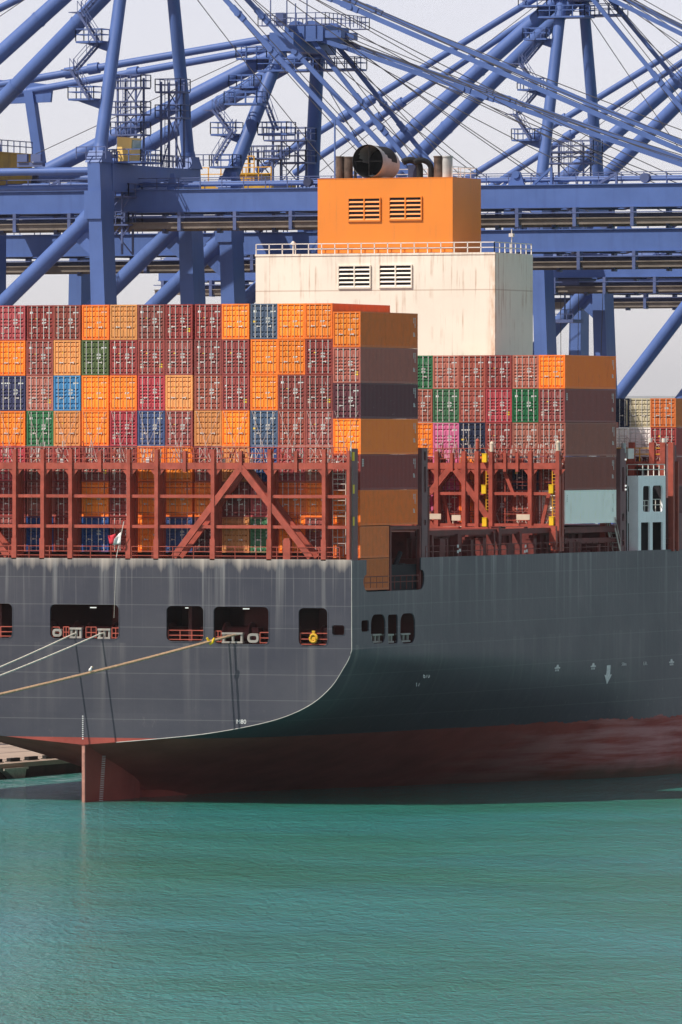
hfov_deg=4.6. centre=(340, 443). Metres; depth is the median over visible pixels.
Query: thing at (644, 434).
door
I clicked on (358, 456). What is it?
door
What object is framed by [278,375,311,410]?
shipping container
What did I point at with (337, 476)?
door
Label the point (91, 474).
door
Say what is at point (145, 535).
door
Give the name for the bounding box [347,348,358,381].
door
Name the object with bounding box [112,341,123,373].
door
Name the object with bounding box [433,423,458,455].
shipping container
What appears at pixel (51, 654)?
mooring rope
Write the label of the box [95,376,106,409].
door
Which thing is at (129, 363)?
door
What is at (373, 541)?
shipping container
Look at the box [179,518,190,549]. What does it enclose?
door
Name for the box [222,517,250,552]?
shipping container
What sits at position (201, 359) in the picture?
door
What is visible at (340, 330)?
door
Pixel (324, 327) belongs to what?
door
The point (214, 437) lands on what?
door
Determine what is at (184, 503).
door
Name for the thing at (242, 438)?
door
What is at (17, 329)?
door
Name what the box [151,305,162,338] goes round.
door
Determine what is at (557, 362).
door
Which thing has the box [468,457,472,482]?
door
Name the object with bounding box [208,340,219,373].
door
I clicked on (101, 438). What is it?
door
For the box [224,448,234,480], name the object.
door
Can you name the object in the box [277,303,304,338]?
shipping container
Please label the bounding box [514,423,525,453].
door
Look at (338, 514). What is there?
door
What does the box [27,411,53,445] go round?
shipping container
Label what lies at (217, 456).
door
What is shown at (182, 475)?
door
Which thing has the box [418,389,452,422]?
shipping container
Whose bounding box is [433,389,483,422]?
shipping container
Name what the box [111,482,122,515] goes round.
door
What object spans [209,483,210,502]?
door
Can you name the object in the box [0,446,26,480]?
shipping container
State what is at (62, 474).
door
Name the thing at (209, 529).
door
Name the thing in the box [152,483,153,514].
door
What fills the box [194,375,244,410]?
shipping container
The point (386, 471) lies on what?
shipping container
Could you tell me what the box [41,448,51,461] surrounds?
door
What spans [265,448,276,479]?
door
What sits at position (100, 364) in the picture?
door
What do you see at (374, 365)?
shipping container
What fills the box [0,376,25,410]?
shipping container
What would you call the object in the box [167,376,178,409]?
door
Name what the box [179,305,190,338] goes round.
door
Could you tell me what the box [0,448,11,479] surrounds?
door
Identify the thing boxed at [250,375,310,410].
shipping container
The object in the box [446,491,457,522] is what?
door
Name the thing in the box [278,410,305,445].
shipping container
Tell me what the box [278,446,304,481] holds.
shipping container
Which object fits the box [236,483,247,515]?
door
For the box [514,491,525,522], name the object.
door
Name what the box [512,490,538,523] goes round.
shipping container
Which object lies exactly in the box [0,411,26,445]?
shipping container
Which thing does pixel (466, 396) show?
door
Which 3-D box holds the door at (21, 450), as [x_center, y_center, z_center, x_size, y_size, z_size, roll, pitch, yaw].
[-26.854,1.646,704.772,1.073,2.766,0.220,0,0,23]
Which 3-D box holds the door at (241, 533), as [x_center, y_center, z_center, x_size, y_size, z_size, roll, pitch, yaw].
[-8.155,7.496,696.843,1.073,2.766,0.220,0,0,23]
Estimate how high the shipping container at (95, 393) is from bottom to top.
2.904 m
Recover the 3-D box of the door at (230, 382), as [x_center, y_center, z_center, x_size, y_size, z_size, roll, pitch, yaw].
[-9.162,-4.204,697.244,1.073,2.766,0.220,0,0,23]
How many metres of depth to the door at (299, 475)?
694.83 m
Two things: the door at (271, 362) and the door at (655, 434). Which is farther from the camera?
the door at (655, 434)
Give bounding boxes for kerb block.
[5,757,21,761]
[24,756,38,759]
[41,755,52,758]
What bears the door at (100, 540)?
in the shipping container at (95, 539)
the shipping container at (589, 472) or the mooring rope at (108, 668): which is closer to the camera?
the mooring rope at (108, 668)
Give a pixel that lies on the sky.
(146, 27)
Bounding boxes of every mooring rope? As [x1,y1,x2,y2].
[0,632,103,675]
[0,633,75,667]
[0,634,238,695]
[1,635,228,692]
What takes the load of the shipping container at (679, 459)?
on the shipping container at (680, 499)
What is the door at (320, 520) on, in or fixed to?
in the shipping container at (313, 537)
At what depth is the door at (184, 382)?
698.91 m
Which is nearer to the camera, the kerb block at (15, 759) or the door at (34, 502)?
the door at (34, 502)
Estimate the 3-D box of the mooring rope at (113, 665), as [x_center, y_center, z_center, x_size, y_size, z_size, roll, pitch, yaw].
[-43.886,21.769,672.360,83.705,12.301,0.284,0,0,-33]
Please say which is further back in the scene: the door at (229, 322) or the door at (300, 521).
the door at (229, 322)
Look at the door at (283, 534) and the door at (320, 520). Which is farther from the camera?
the door at (283, 534)
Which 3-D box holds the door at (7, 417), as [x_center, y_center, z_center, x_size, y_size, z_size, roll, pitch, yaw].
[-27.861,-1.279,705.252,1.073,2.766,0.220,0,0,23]
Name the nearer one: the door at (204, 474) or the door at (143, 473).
the door at (204, 474)
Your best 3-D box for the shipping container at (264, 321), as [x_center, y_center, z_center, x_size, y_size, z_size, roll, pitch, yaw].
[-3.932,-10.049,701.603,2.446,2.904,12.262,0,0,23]
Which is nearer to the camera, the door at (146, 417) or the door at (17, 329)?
the door at (146, 417)
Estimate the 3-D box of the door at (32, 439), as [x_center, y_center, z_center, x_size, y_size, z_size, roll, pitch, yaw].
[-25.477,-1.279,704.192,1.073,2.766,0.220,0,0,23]
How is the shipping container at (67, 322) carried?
on the shipping container at (67, 357)
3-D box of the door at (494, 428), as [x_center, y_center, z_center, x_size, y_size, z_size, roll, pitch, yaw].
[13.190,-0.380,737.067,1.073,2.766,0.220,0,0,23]
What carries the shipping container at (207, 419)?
on the shipping container at (202, 475)
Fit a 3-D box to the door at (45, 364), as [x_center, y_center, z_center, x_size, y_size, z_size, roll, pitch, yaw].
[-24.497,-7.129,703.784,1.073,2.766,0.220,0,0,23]
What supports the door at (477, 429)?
in the shipping container at (471, 433)
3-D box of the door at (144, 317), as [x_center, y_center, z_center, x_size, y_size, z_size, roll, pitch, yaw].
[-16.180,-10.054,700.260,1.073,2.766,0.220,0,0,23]
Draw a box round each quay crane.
[0,0,681,304]
[0,0,681,305]
[154,0,681,523]
[465,43,681,523]
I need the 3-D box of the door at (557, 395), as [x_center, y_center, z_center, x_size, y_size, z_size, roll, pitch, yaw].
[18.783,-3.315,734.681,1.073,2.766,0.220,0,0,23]
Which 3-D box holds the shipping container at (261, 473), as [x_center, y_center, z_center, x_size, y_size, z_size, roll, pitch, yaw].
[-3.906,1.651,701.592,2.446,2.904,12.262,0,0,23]
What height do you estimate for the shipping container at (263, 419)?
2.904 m
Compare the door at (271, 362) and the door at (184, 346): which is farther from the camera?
the door at (184, 346)
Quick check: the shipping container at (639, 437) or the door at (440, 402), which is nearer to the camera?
the door at (440, 402)
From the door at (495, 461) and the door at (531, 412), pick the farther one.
the door at (495, 461)
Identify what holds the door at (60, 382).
in the shipping container at (67, 393)
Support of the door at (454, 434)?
in the shipping container at (446, 433)
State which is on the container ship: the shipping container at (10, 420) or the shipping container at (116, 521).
the shipping container at (116, 521)
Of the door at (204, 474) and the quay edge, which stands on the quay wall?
the quay edge
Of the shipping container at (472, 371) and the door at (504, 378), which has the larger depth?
the shipping container at (472, 371)
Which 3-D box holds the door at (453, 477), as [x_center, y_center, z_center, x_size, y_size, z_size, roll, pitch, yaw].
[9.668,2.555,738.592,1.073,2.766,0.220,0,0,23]
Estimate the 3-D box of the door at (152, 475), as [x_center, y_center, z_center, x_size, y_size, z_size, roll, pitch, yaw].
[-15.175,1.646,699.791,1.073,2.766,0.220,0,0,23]
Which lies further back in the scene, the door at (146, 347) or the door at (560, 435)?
the door at (560, 435)
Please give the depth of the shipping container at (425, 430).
739.58 m
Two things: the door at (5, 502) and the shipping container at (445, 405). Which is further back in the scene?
the shipping container at (445, 405)
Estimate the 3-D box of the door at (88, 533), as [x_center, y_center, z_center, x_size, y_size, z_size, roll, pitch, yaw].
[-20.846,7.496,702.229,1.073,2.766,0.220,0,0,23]
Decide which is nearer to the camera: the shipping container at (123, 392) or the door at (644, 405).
the shipping container at (123, 392)
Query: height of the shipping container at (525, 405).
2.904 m
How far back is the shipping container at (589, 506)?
739.01 m
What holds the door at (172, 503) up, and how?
in the shipping container at (180, 504)
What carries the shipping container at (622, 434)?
on the shipping container
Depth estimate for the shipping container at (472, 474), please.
737.85 m
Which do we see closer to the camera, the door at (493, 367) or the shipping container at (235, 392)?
the shipping container at (235, 392)
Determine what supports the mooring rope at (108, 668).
attached to the container ship
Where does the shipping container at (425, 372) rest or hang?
on the shipping container at (425, 405)
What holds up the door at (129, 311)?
in the shipping container at (123, 322)
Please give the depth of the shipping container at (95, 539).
702.02 m
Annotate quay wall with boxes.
[0,763,81,778]
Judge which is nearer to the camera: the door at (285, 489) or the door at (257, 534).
the door at (285, 489)
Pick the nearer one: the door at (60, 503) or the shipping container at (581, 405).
the door at (60, 503)
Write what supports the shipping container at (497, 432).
on the shipping container at (500, 475)
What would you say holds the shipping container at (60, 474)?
on the shipping container at (60, 506)
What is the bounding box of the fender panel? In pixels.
[0,767,28,777]
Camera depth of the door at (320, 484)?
693.98 m
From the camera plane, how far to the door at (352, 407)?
692.96 m
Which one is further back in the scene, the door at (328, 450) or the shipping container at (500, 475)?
the shipping container at (500, 475)
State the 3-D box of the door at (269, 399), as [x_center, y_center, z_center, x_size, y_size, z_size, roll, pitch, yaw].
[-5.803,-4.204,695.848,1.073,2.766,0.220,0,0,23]
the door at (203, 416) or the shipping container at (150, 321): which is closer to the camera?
the door at (203, 416)
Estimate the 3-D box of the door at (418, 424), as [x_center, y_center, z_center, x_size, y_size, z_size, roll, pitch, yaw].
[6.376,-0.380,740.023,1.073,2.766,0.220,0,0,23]
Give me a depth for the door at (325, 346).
693.98 m
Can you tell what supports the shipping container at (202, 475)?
on the shipping container at (201, 504)
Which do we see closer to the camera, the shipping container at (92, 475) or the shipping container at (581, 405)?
the shipping container at (92, 475)
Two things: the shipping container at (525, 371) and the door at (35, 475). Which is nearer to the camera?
the door at (35, 475)
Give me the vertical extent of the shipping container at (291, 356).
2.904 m
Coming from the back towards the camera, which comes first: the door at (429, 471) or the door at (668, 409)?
the door at (668, 409)
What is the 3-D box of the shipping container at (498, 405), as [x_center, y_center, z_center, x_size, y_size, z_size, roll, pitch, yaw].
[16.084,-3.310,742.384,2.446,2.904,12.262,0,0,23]
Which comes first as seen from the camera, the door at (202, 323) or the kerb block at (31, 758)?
the door at (202, 323)
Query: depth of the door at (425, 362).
739.64 m
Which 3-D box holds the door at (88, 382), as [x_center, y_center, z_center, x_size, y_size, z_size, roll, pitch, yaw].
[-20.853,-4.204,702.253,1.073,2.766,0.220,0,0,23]
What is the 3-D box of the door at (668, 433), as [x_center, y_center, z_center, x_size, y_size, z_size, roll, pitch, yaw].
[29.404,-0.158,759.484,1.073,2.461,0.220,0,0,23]
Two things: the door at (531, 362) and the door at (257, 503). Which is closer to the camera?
the door at (257, 503)
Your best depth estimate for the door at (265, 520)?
696.01 m
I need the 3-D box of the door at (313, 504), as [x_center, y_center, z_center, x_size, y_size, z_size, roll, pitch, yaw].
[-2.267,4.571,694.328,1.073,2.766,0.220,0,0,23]
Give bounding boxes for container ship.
[0,119,681,801]
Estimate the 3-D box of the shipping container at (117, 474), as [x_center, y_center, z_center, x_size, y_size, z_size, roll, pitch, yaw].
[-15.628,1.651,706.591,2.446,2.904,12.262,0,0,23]
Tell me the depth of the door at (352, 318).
692.96 m
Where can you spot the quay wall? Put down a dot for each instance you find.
(39, 770)
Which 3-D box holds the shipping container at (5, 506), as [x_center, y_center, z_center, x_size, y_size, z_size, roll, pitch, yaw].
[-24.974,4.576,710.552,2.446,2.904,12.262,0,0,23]
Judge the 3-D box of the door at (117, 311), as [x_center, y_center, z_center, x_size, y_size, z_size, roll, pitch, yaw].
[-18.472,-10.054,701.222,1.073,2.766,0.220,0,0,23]
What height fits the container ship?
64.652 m
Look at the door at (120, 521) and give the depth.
701.30 m
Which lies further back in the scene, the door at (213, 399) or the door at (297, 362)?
the door at (213, 399)
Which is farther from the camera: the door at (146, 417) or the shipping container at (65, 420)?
the shipping container at (65, 420)
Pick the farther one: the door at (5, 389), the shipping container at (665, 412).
the shipping container at (665, 412)
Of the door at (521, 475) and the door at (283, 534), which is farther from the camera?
the door at (521, 475)
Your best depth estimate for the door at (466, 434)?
738.01 m
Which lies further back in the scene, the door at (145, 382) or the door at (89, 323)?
the door at (89, 323)
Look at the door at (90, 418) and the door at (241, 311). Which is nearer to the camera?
the door at (241, 311)
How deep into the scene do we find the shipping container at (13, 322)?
704.99 m
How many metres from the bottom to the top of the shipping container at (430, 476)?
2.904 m
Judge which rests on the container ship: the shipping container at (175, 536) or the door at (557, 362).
the shipping container at (175, 536)
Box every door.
[0,306,11,338]
[0,341,11,374]
[0,377,11,409]
[0,412,11,444]
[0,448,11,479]
[0,482,11,514]
[1,518,11,544]
[12,306,23,338]
[12,341,23,374]
[12,377,23,409]
[12,412,23,444]
[12,448,23,461]
[28,341,39,374]
[28,376,39,409]
[28,412,39,444]
[28,448,39,479]
[28,518,39,549]
[29,306,40,338]
[29,482,39,514]
[40,341,51,374]
[40,376,51,409]
[40,412,51,444]
[41,306,51,338]
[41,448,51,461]
[55,306,66,338]
[55,341,66,373]
[55,376,66,409]
[55,412,66,444]
[55,448,66,479]
[55,482,66,515]
[55,518,66,549]
[67,306,78,338]
[67,341,78,373]
[67,376,78,409]
[67,412,78,444]
[67,448,78,478]
[83,341,94,373]
[83,376,94,409]
[83,482,94,515]
[83,518,94,550]
[84,306,95,338]
[84,412,95,444]
[84,448,95,479]
[95,341,106,373]
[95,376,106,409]
[95,482,106,515]
[95,518,106,550]
[96,306,106,338]
[96,412,106,444]
[96,448,106,479]
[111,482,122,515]
[112,305,123,338]
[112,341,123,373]
[112,376,123,409]
[112,412,123,444]
[112,448,123,479]
[112,518,123,550]
[123,483,125,514]
[124,305,135,338]
[124,341,135,373]
[124,376,134,409]
[124,412,135,444]
[124,448,134,478]
[124,519,125,549]
[139,305,150,338]
[139,341,151,373]
[139,412,151,444]
[139,448,150,479]
[139,482,151,515]
[140,376,151,409]
[140,518,151,550]
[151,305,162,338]
[151,448,162,478]
[152,341,162,373]
[152,376,162,409]
[152,411,162,444]
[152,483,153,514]
[152,519,153,545]
[167,305,178,338]
[167,341,178,373]
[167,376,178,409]
[167,411,178,444]
[167,448,178,479]
[167,482,178,515]
[167,518,178,550]
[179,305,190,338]
[179,340,190,373]
[179,376,190,409]
[179,411,190,444]
[179,448,190,479]
[179,483,190,515]
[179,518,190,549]
[196,340,207,373]
[196,376,207,408]
[196,411,207,444]
[196,483,208,515]
[196,519,207,550]
[197,305,208,337]
[197,448,208,480]
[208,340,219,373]
[208,376,219,408]
[208,411,219,444]
[208,523,210,550]
[209,305,220,337]
[209,448,220,479]
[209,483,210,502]
[224,305,235,337]
[224,340,235,373]
[224,376,235,408]
[224,411,235,444]
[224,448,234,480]
[224,489,235,515]
[224,518,235,550]
[236,305,247,337]
[236,340,247,373]
[236,376,247,408]
[236,411,247,444]
[236,448,247,480]
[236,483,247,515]
[236,518,247,550]
[252,304,264,337]
[252,340,264,373]
[252,376,263,408]
[252,411,263,444]
[252,488,264,515]
[252,519,263,551]
[253,448,264,479]
[264,376,275,408]
[264,411,275,444]
[264,519,266,550]
[265,304,275,337]
[265,340,276,373]
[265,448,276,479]
[279,304,291,337]
[279,448,291,480]
[280,340,291,373]
[280,376,291,408]
[280,411,291,444]
[280,483,291,514]
[280,524,290,551]
[292,304,302,337]
[292,340,303,373]
[292,376,303,408]
[292,411,303,444]
[292,448,303,480]
[292,483,303,515]
[292,519,303,551]
[307,304,318,337]
[307,340,319,373]
[307,375,318,408]
[307,411,319,444]
[307,448,319,480]
[307,483,319,515]
[307,519,318,550]
[319,304,330,337]
[319,375,330,408]
[319,519,321,550]
[320,340,331,373]
[320,411,331,444]
[320,448,330,479]
[320,484,321,514]
[335,312,346,345]
[335,348,346,381]
[335,384,346,417]
[335,419,346,452]
[335,455,346,488]
[335,491,346,524]
[335,529,346,556]
[347,312,358,345]
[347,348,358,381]
[347,384,358,417]
[347,419,358,451]
[358,456,358,487]
[358,492,358,523]
[418,357,419,386]
[418,391,419,420]
[418,424,419,447]
[420,356,431,387]
[420,390,430,421]
[420,424,430,452]
[428,469,430,486]
[434,356,445,387]
[435,390,445,421]
[435,424,445,453]
[446,356,456,387]
[446,390,457,421]
[446,423,457,454]
[446,459,457,488]
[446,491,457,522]
[461,356,472,387]
[461,390,471,421]
[461,423,471,453]
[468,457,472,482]
[470,497,471,521]
[472,390,483,421]
[472,423,483,454]
[472,495,483,521]
[473,356,483,387]
[487,356,498,387]
[487,390,498,421]
[487,423,498,453]
[487,459,498,487]
[487,495,498,521]
[499,356,509,387]
[499,390,509,420]
[499,423,509,453]
[499,459,510,488]
[499,491,509,522]
[514,356,525,387]
[514,390,525,420]
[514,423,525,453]
[514,459,525,488]
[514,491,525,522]
[526,356,536,387]
[526,390,536,420]
[526,423,536,453]
[526,459,536,487]
[526,495,536,521]
[540,356,551,387]
[540,390,551,420]
[541,423,552,454]
[541,457,551,488]
[542,491,551,521]
[552,356,563,387]
[552,390,563,420]
[553,423,563,453]
[553,458,563,486]
[553,495,554,515]
[616,428,627,447]
[617,399,625,425]
[629,399,638,425]
[629,428,638,455]
[639,399,649,425]
[639,428,649,455]
[640,457,648,475]
[652,399,662,425]
[652,428,663,453]
[663,399,674,425]
[664,428,674,444]
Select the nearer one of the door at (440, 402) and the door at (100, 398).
the door at (100, 398)
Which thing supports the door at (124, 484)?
in the shipping container at (117, 504)
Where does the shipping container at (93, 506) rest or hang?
on the shipping container at (95, 539)
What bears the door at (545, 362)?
in the shipping container at (574, 372)
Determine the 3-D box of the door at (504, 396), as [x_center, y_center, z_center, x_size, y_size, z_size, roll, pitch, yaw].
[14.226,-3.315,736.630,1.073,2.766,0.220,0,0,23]
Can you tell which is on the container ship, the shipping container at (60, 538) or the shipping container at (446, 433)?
the shipping container at (60, 538)
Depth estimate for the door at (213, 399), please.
697.89 m
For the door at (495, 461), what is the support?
in the shipping container at (500, 475)
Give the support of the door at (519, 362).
in the shipping container at (525, 371)
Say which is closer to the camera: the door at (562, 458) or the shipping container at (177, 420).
the shipping container at (177, 420)
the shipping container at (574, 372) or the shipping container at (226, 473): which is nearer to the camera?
the shipping container at (226, 473)
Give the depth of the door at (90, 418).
702.16 m
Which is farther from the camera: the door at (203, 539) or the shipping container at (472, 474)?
the shipping container at (472, 474)
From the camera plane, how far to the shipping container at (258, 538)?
696.24 m
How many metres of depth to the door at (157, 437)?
699.76 m
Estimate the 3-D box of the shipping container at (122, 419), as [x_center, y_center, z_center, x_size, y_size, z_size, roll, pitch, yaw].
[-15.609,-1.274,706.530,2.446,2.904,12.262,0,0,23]
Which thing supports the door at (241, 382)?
in the shipping container at (235, 392)
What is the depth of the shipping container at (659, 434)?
759.76 m
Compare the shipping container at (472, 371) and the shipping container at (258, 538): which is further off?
the shipping container at (472, 371)
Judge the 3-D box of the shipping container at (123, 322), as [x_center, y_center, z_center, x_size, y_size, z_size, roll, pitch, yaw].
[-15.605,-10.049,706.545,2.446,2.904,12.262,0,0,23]
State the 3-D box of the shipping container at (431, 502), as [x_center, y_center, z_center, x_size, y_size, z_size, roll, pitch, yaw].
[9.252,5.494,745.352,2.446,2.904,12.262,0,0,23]
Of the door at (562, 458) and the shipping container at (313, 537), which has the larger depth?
the door at (562, 458)
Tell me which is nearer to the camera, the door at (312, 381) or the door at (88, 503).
the door at (312, 381)
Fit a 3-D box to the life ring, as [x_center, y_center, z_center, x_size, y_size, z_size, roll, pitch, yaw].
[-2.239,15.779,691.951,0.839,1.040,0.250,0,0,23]
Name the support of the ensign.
attached to the container ship
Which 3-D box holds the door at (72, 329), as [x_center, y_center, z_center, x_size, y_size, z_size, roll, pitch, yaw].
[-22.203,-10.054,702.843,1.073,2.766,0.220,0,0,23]
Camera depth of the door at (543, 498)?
735.14 m
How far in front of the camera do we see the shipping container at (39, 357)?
704.02 m
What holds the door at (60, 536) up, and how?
in the shipping container at (60, 538)
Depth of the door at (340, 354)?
693.30 m
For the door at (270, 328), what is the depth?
695.84 m
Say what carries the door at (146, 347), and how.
in the shipping container at (151, 357)
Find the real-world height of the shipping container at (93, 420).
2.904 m
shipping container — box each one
[0,305,37,340]
[0,341,30,375]
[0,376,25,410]
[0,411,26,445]
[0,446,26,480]
[0,481,26,515]
[0,516,30,549]
[26,340,62,375]
[26,376,53,410]
[26,516,63,551]
[27,305,53,340]
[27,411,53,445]
[27,446,52,480]
[27,481,53,515]
[53,411,81,445]
[53,446,81,480]
[54,305,81,339]
[54,340,96,375]
[54,376,81,410]
[54,481,81,515]
[54,516,95,551]
[82,305,109,339]
[82,340,109,375]
[82,375,109,410]
[82,411,109,445]
[82,446,109,480]
[82,481,114,516]
[82,518,109,551]
[110,305,136,339]
[110,340,137,374]
[110,375,144,410]
[110,411,137,445]
[110,446,136,480]
[110,481,147,516]
[110,518,125,551]
[137,304,164,339]
[137,446,164,480]
[138,340,164,374]
[138,375,177,410]
[138,411,164,445]
[138,481,180,516]
[138,517,153,550]
[165,304,200,339]
[165,340,193,374]
[165,375,211,410]
[165,411,193,445]
[165,446,194,480]
[166,481,210,516]
[166,517,194,550]
[194,339,221,374]
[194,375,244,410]
[194,411,221,445]
[195,304,228,339]
[195,446,221,480]
[195,481,246,516]
[195,517,210,550]
[222,304,250,338]
[222,339,250,374]
[222,375,277,410]
[222,411,249,445]
[222,446,250,481]
[222,481,266,516]
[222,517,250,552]
[250,304,277,338]
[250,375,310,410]
[250,411,277,445]
[250,517,266,552]
[251,339,277,374]
[251,446,277,480]
[251,483,266,516]
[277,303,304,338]
[278,339,305,374]
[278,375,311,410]
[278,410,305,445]
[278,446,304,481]
[279,483,305,516]
[279,517,311,552]
[305,303,389,338]
[305,339,332,374]
[305,375,332,409]
[305,446,332,481]
[305,517,389,551]
[306,410,336,445]
[306,483,321,516]
[333,311,417,348]
[333,347,417,383]
[333,383,417,418]
[333,419,417,453]
[333,454,417,489]
[333,489,417,525]
[333,526,388,557]
[333,558,388,589]
[418,355,432,388]
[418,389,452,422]
[418,423,432,455]
[428,456,432,486]
[430,495,432,512]
[433,355,458,388]
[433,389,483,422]
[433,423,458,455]
[433,456,458,489]
[433,490,458,522]
[459,355,485,388]
[459,389,514,422]
[459,423,484,455]
[459,456,485,489]
[459,490,485,522]
[485,355,512,388]
[485,423,511,455]
[486,389,544,422]
[486,456,521,489]
[487,490,512,522]
[512,355,542,388]
[512,389,575,422]
[512,423,538,455]
[512,456,549,489]
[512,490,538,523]
[539,355,615,388]
[539,389,615,422]
[539,423,615,455]
[539,456,615,489]
[539,490,615,523]
[616,398,676,427]
[616,428,628,447]
[626,398,681,427]
[626,428,650,455]
[626,457,648,479]
[650,398,681,426]
[651,428,681,456]
[656,457,681,485]
[679,486,681,512]
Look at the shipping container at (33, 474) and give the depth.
704.15 m
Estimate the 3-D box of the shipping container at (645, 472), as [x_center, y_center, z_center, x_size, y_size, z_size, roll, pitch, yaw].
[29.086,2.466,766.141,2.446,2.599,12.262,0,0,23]
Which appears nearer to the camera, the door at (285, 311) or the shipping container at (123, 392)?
the door at (285, 311)
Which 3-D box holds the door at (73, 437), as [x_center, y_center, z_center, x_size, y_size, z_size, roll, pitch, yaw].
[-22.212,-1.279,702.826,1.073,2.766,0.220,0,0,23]
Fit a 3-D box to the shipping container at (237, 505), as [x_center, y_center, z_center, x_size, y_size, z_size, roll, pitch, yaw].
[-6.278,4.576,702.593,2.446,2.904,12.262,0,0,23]
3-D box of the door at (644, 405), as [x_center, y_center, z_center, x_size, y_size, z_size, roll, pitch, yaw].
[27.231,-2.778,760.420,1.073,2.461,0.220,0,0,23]
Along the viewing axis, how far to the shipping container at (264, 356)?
696.05 m
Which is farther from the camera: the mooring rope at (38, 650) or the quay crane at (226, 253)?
the quay crane at (226, 253)
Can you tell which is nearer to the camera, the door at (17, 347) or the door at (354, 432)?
the door at (354, 432)
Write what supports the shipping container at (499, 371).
on the shipping container at (498, 405)
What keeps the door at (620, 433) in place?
in the shipping container at (622, 434)
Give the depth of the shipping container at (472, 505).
737.90 m
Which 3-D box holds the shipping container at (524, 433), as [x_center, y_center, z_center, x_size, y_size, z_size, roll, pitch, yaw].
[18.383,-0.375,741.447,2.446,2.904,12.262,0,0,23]
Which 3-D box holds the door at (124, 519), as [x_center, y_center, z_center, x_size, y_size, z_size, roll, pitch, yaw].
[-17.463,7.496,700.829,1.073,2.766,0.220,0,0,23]
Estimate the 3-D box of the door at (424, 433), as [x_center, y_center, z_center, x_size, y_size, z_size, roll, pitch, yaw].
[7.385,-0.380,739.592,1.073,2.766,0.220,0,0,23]
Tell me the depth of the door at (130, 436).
700.79 m
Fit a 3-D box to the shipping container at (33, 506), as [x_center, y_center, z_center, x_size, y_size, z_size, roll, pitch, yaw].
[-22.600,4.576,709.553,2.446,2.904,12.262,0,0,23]
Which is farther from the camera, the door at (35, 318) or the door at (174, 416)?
the door at (35, 318)
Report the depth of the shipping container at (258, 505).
696.28 m
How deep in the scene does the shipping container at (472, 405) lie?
737.86 m
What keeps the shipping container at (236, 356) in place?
on the shipping container at (235, 392)
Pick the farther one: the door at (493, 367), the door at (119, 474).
the door at (493, 367)
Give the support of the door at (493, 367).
in the shipping container at (499, 371)
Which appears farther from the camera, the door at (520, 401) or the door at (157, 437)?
the door at (520, 401)
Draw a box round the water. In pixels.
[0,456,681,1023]
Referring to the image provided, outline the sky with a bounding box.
[0,0,681,395]
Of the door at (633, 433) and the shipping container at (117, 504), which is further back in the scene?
the door at (633, 433)
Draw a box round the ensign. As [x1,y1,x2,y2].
[108,522,123,606]
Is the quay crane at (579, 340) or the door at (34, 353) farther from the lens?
the quay crane at (579, 340)
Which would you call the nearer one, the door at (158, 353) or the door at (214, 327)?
the door at (214, 327)
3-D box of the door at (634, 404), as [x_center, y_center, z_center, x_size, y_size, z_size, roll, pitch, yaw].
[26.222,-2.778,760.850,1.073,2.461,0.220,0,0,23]
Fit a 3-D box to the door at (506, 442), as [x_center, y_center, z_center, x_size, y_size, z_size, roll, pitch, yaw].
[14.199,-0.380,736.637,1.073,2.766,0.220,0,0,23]
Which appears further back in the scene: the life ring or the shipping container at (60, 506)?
the shipping container at (60, 506)
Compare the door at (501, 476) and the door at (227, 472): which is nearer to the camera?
the door at (227, 472)
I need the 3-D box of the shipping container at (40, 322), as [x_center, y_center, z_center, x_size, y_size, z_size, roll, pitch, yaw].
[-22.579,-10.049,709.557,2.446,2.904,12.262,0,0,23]
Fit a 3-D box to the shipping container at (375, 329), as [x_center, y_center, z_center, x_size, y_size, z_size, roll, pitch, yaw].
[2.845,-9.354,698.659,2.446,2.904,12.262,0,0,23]
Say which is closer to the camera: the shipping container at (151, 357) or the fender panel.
the shipping container at (151, 357)
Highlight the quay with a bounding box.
[0,742,55,762]
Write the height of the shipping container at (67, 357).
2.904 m
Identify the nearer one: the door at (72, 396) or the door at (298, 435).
the door at (298, 435)
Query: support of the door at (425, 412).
in the shipping container at (425, 405)
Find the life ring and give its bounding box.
[309,631,317,642]
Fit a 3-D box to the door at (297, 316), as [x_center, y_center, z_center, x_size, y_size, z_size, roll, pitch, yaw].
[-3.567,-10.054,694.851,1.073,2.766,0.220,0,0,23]
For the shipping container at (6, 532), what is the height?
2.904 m
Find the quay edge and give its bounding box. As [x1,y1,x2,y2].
[0,759,68,768]
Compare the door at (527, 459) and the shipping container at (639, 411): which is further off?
the shipping container at (639, 411)
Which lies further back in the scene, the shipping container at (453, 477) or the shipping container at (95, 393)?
the shipping container at (453, 477)
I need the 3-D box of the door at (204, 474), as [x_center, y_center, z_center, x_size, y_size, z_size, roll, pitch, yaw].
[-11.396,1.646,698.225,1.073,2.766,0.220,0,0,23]
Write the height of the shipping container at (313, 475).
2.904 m
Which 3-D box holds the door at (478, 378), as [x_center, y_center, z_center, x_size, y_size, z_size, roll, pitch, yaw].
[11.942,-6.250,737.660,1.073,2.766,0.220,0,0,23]
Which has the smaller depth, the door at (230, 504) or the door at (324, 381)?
the door at (324, 381)
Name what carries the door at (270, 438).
in the shipping container at (263, 419)
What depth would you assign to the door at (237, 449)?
696.69 m
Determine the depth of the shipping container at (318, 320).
694.27 m
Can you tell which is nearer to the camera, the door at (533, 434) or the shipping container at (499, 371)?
the door at (533, 434)
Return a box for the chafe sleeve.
[206,637,214,644]
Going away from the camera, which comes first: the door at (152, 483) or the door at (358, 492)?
the door at (358, 492)
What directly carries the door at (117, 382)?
in the shipping container at (123, 392)
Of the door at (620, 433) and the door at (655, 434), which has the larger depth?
the door at (620, 433)

